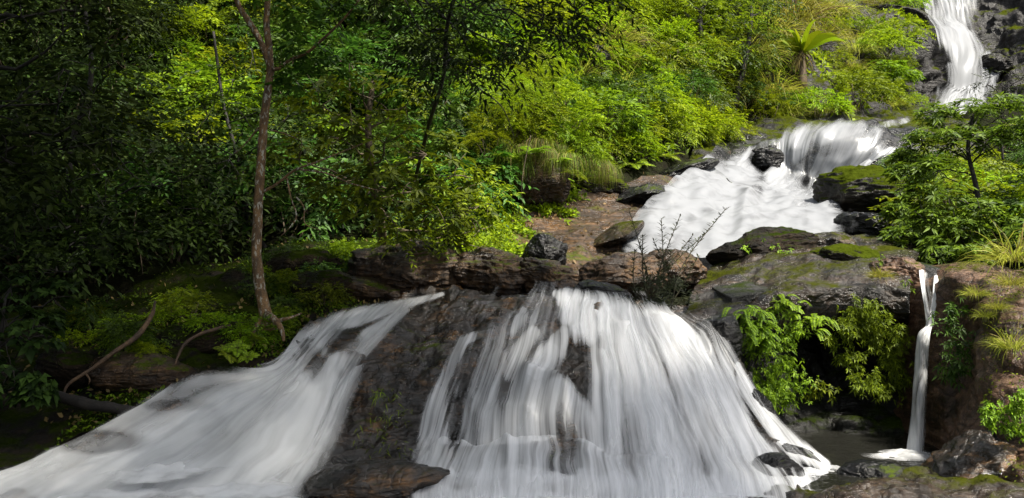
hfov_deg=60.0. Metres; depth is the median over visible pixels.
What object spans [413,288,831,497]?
waterfall
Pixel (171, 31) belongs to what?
lime shrub
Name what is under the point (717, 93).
green shrub
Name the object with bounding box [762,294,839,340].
hanging fern
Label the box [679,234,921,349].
rock slab
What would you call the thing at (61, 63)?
forest shrub
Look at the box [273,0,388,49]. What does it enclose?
dark shrub
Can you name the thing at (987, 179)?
lime shrub
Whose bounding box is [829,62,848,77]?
green shrub
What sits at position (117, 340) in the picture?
seedling bush
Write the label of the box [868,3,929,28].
boulder
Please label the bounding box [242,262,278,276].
seedling bush
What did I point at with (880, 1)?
grass tuft
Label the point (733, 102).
feathery shrub
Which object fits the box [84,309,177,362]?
seedling bush
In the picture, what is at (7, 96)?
forest shrub
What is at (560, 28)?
feathery shrub
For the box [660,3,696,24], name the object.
lime shrub
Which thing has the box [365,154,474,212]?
whorled shrub
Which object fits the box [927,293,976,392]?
hanging plant
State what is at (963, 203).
dark shrub
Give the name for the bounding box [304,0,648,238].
overhanging tree
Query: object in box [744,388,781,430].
boulder
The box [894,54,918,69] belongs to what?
green shrub
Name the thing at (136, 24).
forest shrub
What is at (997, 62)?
boulder
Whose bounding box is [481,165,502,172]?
fern
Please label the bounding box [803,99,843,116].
grass tuft
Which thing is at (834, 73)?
lime shrub
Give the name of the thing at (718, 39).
lime shrub
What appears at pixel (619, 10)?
whorled shrub
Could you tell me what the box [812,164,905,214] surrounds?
boulder
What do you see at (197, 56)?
undergrowth
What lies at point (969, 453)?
boulder
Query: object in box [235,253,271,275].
seedling bush
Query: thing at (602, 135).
green shrub
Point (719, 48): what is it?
green shrub
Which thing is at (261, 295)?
spotted tree
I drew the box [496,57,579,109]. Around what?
feathery shrub
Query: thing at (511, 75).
feathery shrub
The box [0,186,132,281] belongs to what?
forest shrub
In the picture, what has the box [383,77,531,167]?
dark shrub
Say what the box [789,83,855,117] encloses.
lime shrub
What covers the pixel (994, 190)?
lime shrub
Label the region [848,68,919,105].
green shrub
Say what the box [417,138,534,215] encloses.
dark shrub
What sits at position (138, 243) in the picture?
hanging vine
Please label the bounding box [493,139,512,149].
hanging grass
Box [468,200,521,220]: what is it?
green shrub
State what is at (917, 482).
rock ledge
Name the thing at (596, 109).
green shrub
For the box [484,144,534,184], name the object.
hanging grass
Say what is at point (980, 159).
lime shrub
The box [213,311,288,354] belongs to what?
seedling bush
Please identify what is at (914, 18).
lime shrub
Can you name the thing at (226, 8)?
green shrub
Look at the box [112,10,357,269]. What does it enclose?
forest tree
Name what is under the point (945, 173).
green shrub
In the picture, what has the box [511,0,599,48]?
lime shrub
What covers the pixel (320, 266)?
seedling bush
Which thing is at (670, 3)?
feathery shrub
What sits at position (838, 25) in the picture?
lime shrub
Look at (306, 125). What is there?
green shrub
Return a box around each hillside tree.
[642,0,763,108]
[704,0,809,107]
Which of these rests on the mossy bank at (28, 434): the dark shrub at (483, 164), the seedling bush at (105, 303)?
the seedling bush at (105, 303)
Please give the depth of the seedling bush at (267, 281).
10.68 m
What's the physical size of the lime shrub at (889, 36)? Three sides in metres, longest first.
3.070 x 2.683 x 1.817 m
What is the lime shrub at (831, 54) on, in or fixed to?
on the cliff at (995, 26)
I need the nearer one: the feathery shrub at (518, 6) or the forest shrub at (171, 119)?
the forest shrub at (171, 119)
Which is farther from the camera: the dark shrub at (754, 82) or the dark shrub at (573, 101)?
the dark shrub at (754, 82)
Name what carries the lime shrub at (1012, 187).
on the hillside
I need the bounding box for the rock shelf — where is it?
[690,99,984,160]
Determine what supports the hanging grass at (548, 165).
hanging from the boulder at (555, 190)
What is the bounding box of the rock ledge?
[763,466,1023,497]
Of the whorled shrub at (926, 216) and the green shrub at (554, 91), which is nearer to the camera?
the whorled shrub at (926, 216)
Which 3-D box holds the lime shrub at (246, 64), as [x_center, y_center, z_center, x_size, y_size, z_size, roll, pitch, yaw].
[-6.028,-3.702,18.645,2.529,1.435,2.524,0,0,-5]
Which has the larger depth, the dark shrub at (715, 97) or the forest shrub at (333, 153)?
the dark shrub at (715, 97)
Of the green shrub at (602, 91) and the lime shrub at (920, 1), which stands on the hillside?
the green shrub at (602, 91)
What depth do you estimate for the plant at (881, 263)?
10.04 m
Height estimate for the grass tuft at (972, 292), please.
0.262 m
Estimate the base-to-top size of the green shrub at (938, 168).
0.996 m
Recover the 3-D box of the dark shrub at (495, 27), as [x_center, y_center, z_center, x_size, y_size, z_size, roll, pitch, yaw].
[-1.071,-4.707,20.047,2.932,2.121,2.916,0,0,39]
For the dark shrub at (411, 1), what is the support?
on the hillside
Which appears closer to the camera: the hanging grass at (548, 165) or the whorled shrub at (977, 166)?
the hanging grass at (548, 165)
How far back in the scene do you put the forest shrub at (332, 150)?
15.85 m
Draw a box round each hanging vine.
[134,210,142,273]
[405,0,446,111]
[467,61,514,137]
[521,136,530,207]
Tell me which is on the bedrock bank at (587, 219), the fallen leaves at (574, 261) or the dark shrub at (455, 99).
the fallen leaves at (574, 261)
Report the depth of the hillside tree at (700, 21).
26.27 m
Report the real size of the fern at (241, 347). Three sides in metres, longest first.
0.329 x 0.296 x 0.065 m
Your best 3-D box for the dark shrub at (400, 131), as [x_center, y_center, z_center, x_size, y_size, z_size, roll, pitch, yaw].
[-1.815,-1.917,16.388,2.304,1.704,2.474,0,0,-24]
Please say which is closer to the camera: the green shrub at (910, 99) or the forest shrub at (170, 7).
the forest shrub at (170, 7)
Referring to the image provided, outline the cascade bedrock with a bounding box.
[620,119,927,270]
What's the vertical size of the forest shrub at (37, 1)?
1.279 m
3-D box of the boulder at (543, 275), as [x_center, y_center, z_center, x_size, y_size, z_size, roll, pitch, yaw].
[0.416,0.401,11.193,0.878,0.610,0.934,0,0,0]
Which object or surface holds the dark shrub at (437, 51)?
on the hillside
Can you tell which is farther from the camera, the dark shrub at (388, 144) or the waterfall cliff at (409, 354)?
the dark shrub at (388, 144)
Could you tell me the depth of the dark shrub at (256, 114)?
16.57 m
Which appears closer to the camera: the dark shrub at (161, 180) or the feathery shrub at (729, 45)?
the dark shrub at (161, 180)
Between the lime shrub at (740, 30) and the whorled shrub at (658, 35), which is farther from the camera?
the lime shrub at (740, 30)
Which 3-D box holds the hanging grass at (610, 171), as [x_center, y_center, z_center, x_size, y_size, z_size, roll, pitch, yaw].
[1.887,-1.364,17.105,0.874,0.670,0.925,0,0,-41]
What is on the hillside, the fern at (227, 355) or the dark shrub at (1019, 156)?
the dark shrub at (1019, 156)
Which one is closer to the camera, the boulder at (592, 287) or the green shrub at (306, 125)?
the boulder at (592, 287)
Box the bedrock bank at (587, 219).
[468,151,730,274]
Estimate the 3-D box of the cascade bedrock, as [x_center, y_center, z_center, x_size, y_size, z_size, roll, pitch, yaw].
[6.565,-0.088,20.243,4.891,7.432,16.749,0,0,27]
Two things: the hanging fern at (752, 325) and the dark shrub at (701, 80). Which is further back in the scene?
the dark shrub at (701, 80)
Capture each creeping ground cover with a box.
[44,235,444,450]
[455,184,591,256]
[783,0,906,120]
[979,262,1023,481]
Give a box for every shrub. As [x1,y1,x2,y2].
[0,0,64,33]
[0,0,71,51]
[0,5,101,110]
[0,6,29,63]
[0,27,68,102]
[0,50,38,112]
[0,51,144,137]
[0,54,176,168]
[0,61,72,136]
[0,84,160,244]
[0,88,58,162]
[0,158,95,280]
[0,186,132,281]
[0,199,43,284]
[0,264,83,409]
[1,0,82,38]
[1,112,87,191]
[2,7,120,81]
[5,142,194,286]
[14,35,132,109]
[16,212,165,301]
[17,0,190,78]
[23,0,144,35]
[42,133,155,205]
[46,43,199,141]
[53,89,236,182]
[56,151,193,226]
[61,143,241,264]
[63,12,185,97]
[71,0,193,48]
[71,101,177,158]
[77,168,252,277]
[89,132,280,259]
[96,69,197,112]
[103,0,200,36]
[104,0,204,51]
[105,99,252,171]
[109,137,238,211]
[120,33,210,79]
[122,140,328,261]
[126,68,217,114]
[130,99,225,142]
[151,121,373,245]
[153,53,261,121]
[157,74,278,137]
[158,2,244,58]
[167,0,225,16]
[167,135,312,230]
[168,34,277,97]
[168,120,288,188]
[190,0,277,55]
[192,0,297,38]
[201,91,304,146]
[201,107,346,194]
[205,0,297,19]
[212,166,372,253]
[217,13,339,77]
[218,0,328,60]
[221,65,335,125]
[222,72,287,105]
[227,0,325,31]
[243,12,383,83]
[258,102,364,157]
[262,22,435,106]
[269,67,395,129]
[272,57,347,110]
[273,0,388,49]
[274,132,386,219]
[281,0,367,25]
[285,110,406,184]
[287,153,440,242]
[293,0,432,57]
[298,0,443,25]
[299,114,386,157]
[315,22,429,71]
[327,58,448,130]
[342,0,453,37]
[350,132,468,197]
[351,103,463,171]
[359,0,514,63]
[361,60,489,143]
[362,113,429,150]
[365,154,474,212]
[368,15,489,80]
[371,165,532,273]
[375,59,449,106]
[379,116,538,227]
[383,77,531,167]
[398,196,498,237]
[399,0,478,25]
[404,0,533,62]
[407,24,489,69]
[408,103,491,137]
[412,31,507,71]
[415,135,504,179]
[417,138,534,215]
[433,177,528,225]
[439,69,498,105]
[439,79,521,113]
[441,100,514,141]
[444,0,517,42]
[448,56,524,88]
[449,150,500,179]
[452,126,511,166]
[454,60,549,123]
[458,27,519,72]
[459,127,518,162]
[462,69,560,118]
[462,103,531,149]
[467,0,510,12]
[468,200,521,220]
[475,84,561,132]
[479,56,545,91]
[481,5,529,27]
[488,22,563,67]
[488,115,539,145]
[493,72,564,112]
[493,126,541,158]
[494,0,562,16]
[496,14,538,35]
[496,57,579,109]
[496,131,584,169]
[496,146,579,191]
[498,46,574,83]
[501,112,559,141]
[503,92,578,141]
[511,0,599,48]
[512,10,587,60]
[520,32,580,69]
[520,97,608,146]
[523,81,592,124]
[534,57,590,89]
[534,74,601,122]
[537,0,604,25]
[538,114,584,149]
[540,25,637,83]
[542,68,594,111]
[553,130,616,167]
[554,105,612,150]
[556,143,614,177]
[565,81,662,152]
[566,1,643,43]
[567,89,622,125]
[568,149,617,175]
[569,70,616,93]
[571,37,635,73]
[581,65,676,125]
[588,1,625,26]
[588,40,664,81]
[588,75,629,92]
[589,96,657,148]
[591,0,656,25]
[593,130,643,163]
[608,124,667,160]
[611,116,674,146]
[618,62,685,91]
[622,76,701,141]
[626,41,661,69]
[627,0,703,26]
[627,24,663,47]
[628,0,669,24]
[630,88,695,133]
[643,16,697,51]
[644,37,719,83]
[651,109,711,149]
[653,60,689,87]
[655,65,722,110]
[655,89,730,144]
[657,0,733,37]
[658,26,693,41]
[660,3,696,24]
[663,42,717,78]
[665,11,731,45]
[674,33,730,75]
[676,59,741,116]
[680,115,728,147]
[683,30,734,63]
[684,94,750,146]
[690,92,753,142]
[695,79,736,108]
[697,109,761,139]
[702,80,730,101]
[708,61,755,92]
[709,71,744,107]
[715,32,749,67]
[717,21,752,48]
[719,0,778,27]
[719,70,787,115]
[720,51,763,77]
[729,0,775,11]
[731,9,781,39]
[732,46,790,83]
[735,85,798,121]
[754,89,799,115]
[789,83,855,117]
[819,69,855,86]
[821,16,853,30]
[824,47,855,64]
[825,7,853,19]
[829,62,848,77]
[831,67,900,113]
[833,63,880,93]
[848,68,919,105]
[850,13,894,35]
[850,39,876,57]
[858,22,928,68]
[864,59,925,88]
[865,54,887,65]
[866,63,888,79]
[866,169,1003,233]
[876,147,950,186]
[877,94,903,103]
[878,68,907,85]
[879,59,910,73]
[880,10,935,47]
[885,0,933,9]
[886,54,905,70]
[892,82,916,104]
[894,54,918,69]
[897,204,1000,246]
[904,158,964,194]
[909,91,929,105]
[911,172,992,205]
[912,141,977,168]
[928,161,997,189]
[940,163,1013,183]
[940,163,1023,202]
[946,189,1023,240]
[952,144,1023,173]
[960,181,1023,220]
[964,176,1023,238]
[969,157,1023,189]
[974,173,1023,238]
[985,178,1023,221]
[986,125,1023,149]
[997,142,1023,177]
[1005,133,1023,172]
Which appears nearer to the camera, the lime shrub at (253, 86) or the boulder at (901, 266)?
the boulder at (901, 266)
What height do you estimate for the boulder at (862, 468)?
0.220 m
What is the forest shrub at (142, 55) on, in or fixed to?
on the hillside
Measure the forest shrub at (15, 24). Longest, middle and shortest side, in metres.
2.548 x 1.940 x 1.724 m
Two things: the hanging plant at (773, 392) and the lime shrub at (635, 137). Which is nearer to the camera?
the hanging plant at (773, 392)
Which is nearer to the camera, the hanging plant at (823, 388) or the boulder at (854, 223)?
the hanging plant at (823, 388)
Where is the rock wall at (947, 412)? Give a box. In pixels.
[893,261,1023,482]
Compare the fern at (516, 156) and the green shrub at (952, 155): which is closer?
the fern at (516, 156)
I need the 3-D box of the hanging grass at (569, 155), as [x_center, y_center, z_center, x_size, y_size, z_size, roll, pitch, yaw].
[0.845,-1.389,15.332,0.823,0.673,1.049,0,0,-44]
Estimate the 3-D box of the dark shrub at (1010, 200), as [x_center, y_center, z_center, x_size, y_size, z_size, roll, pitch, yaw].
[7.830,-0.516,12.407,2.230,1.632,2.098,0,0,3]
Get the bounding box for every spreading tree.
[256,62,502,252]
[875,91,1023,264]
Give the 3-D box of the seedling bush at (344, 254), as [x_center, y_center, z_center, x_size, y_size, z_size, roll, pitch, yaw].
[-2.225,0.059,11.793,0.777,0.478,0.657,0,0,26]
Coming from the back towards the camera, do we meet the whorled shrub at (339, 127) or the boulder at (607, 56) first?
the boulder at (607, 56)
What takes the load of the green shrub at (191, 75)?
on the hillside
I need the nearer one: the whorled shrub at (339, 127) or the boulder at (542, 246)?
the boulder at (542, 246)
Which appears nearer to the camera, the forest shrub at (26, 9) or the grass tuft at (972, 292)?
the grass tuft at (972, 292)
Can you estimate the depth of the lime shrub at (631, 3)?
25.25 m
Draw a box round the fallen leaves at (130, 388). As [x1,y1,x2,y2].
[7,239,395,431]
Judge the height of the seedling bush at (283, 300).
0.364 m
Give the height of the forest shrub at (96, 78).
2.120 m
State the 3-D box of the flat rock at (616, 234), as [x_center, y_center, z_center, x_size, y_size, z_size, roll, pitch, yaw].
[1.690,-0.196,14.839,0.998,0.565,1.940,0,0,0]
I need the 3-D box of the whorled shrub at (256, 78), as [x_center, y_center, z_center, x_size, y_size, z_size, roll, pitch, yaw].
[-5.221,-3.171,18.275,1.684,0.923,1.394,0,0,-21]
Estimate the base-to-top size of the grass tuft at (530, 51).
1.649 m
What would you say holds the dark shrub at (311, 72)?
on the hillside
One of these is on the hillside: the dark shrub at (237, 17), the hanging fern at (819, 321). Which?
the dark shrub at (237, 17)
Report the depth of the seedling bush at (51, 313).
10.08 m
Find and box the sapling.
[959,67,1023,159]
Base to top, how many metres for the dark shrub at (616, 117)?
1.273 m
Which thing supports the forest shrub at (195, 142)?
on the hillside
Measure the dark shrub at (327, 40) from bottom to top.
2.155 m
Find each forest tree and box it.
[0,0,192,251]
[0,11,245,331]
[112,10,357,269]
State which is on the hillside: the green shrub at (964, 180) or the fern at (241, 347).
the green shrub at (964, 180)
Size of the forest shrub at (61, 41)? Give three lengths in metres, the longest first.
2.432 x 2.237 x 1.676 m
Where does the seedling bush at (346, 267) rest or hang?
on the mossy bank at (28, 434)
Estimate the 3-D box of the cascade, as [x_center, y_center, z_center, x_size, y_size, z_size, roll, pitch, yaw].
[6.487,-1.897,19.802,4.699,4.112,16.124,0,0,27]
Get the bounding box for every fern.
[212,345,240,362]
[218,339,251,356]
[238,351,259,362]
[249,332,265,345]
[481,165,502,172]
[492,152,522,161]
[518,146,551,154]
[547,157,572,166]
[561,169,587,181]
[618,159,655,168]
[653,151,683,160]
[722,305,781,352]
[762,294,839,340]
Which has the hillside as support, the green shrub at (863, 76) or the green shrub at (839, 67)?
the green shrub at (863, 76)
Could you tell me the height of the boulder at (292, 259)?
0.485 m
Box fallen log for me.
[52,391,135,414]
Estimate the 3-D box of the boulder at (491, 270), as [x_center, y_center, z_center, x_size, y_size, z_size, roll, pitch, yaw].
[-0.267,0.320,11.254,1.225,0.695,1.081,0,0,0]
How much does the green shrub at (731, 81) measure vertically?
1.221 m
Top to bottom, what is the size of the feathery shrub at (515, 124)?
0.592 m
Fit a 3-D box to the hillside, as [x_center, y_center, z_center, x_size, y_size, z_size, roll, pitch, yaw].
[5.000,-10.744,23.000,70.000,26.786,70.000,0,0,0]
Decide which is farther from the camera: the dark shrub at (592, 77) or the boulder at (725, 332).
the dark shrub at (592, 77)
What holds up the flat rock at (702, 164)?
on the bedrock bank at (587, 219)
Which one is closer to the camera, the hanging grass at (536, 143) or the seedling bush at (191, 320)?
the seedling bush at (191, 320)
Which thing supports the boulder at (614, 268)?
on the waterfall cliff at (409, 354)
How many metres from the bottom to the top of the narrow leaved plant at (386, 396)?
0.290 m
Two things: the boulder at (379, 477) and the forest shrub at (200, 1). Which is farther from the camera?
the forest shrub at (200, 1)
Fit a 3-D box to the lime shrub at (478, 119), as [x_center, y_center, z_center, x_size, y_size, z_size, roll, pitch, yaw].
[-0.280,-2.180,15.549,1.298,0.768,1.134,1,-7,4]
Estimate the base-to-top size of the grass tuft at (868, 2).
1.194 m
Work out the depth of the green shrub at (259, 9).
19.57 m
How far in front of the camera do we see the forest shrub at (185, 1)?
19.08 m
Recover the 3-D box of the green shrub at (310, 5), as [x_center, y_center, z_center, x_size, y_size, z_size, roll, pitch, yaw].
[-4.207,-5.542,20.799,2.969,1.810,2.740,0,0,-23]
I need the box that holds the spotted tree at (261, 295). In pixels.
[220,0,403,340]
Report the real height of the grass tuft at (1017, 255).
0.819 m
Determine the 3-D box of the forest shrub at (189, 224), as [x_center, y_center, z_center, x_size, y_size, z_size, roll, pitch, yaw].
[-4.889,-0.258,13.024,2.571,1.894,2.570,0,0,2]
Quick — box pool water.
[748,428,939,497]
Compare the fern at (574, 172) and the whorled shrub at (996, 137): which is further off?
the whorled shrub at (996, 137)
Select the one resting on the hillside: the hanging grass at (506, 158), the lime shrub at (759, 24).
the lime shrub at (759, 24)
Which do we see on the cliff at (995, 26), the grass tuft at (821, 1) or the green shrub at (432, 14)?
the grass tuft at (821, 1)
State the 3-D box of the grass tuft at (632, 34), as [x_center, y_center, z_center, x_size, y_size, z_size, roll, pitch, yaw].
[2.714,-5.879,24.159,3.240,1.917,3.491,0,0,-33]
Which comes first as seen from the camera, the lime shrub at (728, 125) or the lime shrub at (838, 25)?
the lime shrub at (728, 125)
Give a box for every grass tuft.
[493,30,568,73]
[564,50,624,83]
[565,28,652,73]
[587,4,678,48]
[609,58,660,89]
[713,25,798,70]
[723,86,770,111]
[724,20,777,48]
[726,28,798,70]
[741,0,827,53]
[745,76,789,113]
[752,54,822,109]
[754,91,817,118]
[775,0,863,44]
[799,14,862,42]
[801,0,854,16]
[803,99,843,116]
[808,0,882,19]
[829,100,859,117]
[830,48,875,74]
[834,26,890,59]
[839,19,878,42]
[847,10,900,35]
[854,0,885,6]
[861,265,900,283]
[877,0,899,3]
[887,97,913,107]
[945,214,1023,286]
[954,284,997,300]
[969,308,1000,325]
[969,321,1023,362]
[975,296,1013,311]
[984,268,1023,290]
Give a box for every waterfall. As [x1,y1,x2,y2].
[0,293,442,497]
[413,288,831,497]
[879,270,937,457]
[887,0,996,125]
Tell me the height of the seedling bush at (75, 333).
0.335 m
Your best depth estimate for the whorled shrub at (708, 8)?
27.57 m
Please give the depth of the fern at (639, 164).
19.25 m
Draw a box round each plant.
[353,384,412,458]
[373,388,400,417]
[611,206,730,313]
[741,238,793,255]
[742,295,818,414]
[767,19,843,91]
[801,379,842,404]
[820,293,915,408]
[876,254,915,292]
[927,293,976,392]
[977,388,1023,443]
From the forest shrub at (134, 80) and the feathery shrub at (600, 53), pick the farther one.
the feathery shrub at (600, 53)
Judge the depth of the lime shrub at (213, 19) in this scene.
19.02 m
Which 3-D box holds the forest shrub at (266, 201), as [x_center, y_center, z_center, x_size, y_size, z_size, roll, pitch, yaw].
[-4.522,-0.614,13.943,3.451,2.242,3.133,0,0,8]
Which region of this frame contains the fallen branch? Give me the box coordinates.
[175,324,230,363]
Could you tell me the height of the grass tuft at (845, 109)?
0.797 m
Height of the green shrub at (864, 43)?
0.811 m
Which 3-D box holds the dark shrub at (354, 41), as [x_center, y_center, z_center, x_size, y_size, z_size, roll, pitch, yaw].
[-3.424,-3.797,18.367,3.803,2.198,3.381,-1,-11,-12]
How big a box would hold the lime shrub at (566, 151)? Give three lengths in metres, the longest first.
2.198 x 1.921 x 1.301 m
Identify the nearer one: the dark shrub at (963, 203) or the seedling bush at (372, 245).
the seedling bush at (372, 245)
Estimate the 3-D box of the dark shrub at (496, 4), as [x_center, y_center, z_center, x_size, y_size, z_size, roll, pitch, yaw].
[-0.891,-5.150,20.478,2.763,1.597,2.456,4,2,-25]
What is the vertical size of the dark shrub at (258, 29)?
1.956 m
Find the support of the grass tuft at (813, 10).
on the hillside
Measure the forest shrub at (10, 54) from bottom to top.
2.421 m
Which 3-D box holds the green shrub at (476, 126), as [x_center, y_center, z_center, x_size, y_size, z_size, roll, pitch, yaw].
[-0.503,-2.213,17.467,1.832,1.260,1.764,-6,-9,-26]
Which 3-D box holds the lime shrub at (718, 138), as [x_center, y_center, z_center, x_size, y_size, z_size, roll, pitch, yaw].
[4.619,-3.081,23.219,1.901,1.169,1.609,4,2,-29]
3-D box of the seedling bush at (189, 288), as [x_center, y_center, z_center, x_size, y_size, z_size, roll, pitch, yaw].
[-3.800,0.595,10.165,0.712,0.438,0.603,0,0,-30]
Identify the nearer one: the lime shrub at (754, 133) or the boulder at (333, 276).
the boulder at (333, 276)
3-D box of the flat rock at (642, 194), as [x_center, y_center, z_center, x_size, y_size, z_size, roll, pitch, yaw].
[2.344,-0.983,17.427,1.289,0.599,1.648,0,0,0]
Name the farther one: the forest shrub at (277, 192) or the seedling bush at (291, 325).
the forest shrub at (277, 192)
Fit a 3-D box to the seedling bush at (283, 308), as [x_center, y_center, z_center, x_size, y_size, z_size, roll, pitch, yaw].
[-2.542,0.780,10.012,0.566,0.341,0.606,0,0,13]
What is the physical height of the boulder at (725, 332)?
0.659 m
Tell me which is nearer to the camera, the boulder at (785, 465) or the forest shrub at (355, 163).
the boulder at (785, 465)
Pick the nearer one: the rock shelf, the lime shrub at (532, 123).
the lime shrub at (532, 123)
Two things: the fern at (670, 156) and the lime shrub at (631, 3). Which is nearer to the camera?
the fern at (670, 156)
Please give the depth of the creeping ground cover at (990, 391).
8.00 m
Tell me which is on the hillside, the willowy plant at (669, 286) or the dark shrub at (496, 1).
the dark shrub at (496, 1)
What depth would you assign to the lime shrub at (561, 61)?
20.27 m
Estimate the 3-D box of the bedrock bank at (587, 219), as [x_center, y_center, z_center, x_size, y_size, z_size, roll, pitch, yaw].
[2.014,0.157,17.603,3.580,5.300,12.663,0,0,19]
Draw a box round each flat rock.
[594,220,644,247]
[616,183,664,204]
[659,158,719,176]
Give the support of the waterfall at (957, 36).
on the cliff at (995, 26)
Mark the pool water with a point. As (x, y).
(836, 450)
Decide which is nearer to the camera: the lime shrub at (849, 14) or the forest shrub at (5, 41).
the forest shrub at (5, 41)
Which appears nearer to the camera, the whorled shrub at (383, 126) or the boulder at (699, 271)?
the boulder at (699, 271)
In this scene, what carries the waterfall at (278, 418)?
on the waterfall cliff at (409, 354)
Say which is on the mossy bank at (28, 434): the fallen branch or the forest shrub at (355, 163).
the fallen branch
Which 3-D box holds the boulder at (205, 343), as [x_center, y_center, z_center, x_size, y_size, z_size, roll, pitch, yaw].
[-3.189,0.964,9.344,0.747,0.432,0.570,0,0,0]
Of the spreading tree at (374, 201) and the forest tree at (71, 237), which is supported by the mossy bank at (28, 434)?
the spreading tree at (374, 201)
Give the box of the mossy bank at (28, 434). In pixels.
[0,238,400,470]
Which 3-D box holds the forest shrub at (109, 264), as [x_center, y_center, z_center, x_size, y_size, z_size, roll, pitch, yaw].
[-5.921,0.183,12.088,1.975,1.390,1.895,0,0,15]
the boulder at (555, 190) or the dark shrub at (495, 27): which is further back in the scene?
the dark shrub at (495, 27)
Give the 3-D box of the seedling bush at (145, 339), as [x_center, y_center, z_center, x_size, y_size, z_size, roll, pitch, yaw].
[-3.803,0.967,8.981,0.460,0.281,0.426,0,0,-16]
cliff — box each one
[5,284,795,497]
[782,0,1023,120]
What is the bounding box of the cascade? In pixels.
[629,121,897,257]
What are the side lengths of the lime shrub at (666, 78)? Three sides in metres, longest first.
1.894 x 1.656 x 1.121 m
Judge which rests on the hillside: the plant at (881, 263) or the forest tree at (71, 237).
the forest tree at (71, 237)
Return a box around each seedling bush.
[35,300,91,338]
[42,327,97,348]
[57,293,120,334]
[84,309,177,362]
[90,319,147,351]
[91,312,144,337]
[113,331,158,349]
[125,338,171,357]
[142,288,228,322]
[145,298,191,327]
[149,283,213,314]
[182,308,234,333]
[204,313,261,344]
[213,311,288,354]
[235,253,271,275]
[236,272,281,305]
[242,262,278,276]
[244,311,301,342]
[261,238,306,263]
[264,270,301,295]
[265,268,303,297]
[269,293,307,318]
[272,303,310,334]
[292,256,340,276]
[294,279,356,314]
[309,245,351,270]
[310,241,337,256]
[326,236,366,261]
[328,236,355,261]
[336,252,351,271]
[367,240,389,247]
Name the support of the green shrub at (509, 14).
on the hillside
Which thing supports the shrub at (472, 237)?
on the mossy bank at (28, 434)
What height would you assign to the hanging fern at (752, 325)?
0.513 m
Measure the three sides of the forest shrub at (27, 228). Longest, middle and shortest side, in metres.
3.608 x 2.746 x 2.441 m
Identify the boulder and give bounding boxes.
[34,346,99,389]
[87,351,194,392]
[185,320,244,353]
[262,249,344,276]
[286,269,351,301]
[303,457,449,497]
[344,276,401,300]
[345,238,466,292]
[449,247,525,295]
[493,154,570,207]
[519,257,578,293]
[521,233,567,264]
[571,176,629,192]
[573,279,634,303]
[578,251,667,299]
[589,44,610,72]
[648,249,707,290]
[694,312,742,362]
[705,226,819,265]
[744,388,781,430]
[747,145,784,175]
[751,452,804,482]
[779,443,820,466]
[808,243,879,260]
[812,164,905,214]
[815,231,855,246]
[833,212,896,235]
[837,459,904,477]
[867,256,925,285]
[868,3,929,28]
[880,158,930,184]
[920,429,1017,478]
[978,53,1013,81]
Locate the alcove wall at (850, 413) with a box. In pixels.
[712,262,940,434]
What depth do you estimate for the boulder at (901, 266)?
10.34 m
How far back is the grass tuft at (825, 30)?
34.15 m
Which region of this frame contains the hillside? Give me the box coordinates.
[0,0,1023,312]
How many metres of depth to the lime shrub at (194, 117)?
15.88 m
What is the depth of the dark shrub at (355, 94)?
17.58 m
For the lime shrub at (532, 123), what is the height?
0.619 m
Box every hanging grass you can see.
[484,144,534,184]
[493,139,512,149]
[498,157,537,185]
[510,135,559,163]
[510,141,535,162]
[527,145,561,170]
[535,156,568,182]
[539,149,587,181]
[551,140,572,153]
[565,150,606,181]
[576,159,623,188]
[591,162,628,189]
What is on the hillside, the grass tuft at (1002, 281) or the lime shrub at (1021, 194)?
the lime shrub at (1021, 194)
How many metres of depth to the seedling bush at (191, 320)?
9.29 m
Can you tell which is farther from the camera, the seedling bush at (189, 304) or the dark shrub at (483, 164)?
the dark shrub at (483, 164)
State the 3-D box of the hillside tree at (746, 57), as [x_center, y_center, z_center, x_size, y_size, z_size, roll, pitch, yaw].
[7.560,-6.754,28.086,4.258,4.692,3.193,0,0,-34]
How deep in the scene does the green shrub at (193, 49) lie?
18.30 m
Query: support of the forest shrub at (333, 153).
on the hillside
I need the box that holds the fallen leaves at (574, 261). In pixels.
[501,172,667,268]
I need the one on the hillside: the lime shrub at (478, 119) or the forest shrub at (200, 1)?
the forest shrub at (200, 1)
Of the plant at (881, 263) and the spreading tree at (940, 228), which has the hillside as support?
the spreading tree at (940, 228)
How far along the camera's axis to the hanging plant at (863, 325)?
9.90 m
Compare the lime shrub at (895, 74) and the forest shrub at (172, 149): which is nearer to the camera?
the forest shrub at (172, 149)
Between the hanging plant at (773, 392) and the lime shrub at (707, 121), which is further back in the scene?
the lime shrub at (707, 121)
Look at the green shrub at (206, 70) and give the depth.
17.18 m
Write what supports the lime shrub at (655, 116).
on the hillside
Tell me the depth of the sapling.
14.50 m
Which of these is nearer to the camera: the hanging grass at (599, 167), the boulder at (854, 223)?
the boulder at (854, 223)
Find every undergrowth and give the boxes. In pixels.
[0,0,486,242]
[0,0,914,240]
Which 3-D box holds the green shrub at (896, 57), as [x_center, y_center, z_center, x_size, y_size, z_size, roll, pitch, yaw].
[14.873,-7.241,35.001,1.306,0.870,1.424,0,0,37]
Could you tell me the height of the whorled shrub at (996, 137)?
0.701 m
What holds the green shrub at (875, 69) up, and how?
on the cliff at (995, 26)
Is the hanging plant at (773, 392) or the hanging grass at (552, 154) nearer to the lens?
the hanging plant at (773, 392)
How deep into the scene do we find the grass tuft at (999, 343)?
7.89 m

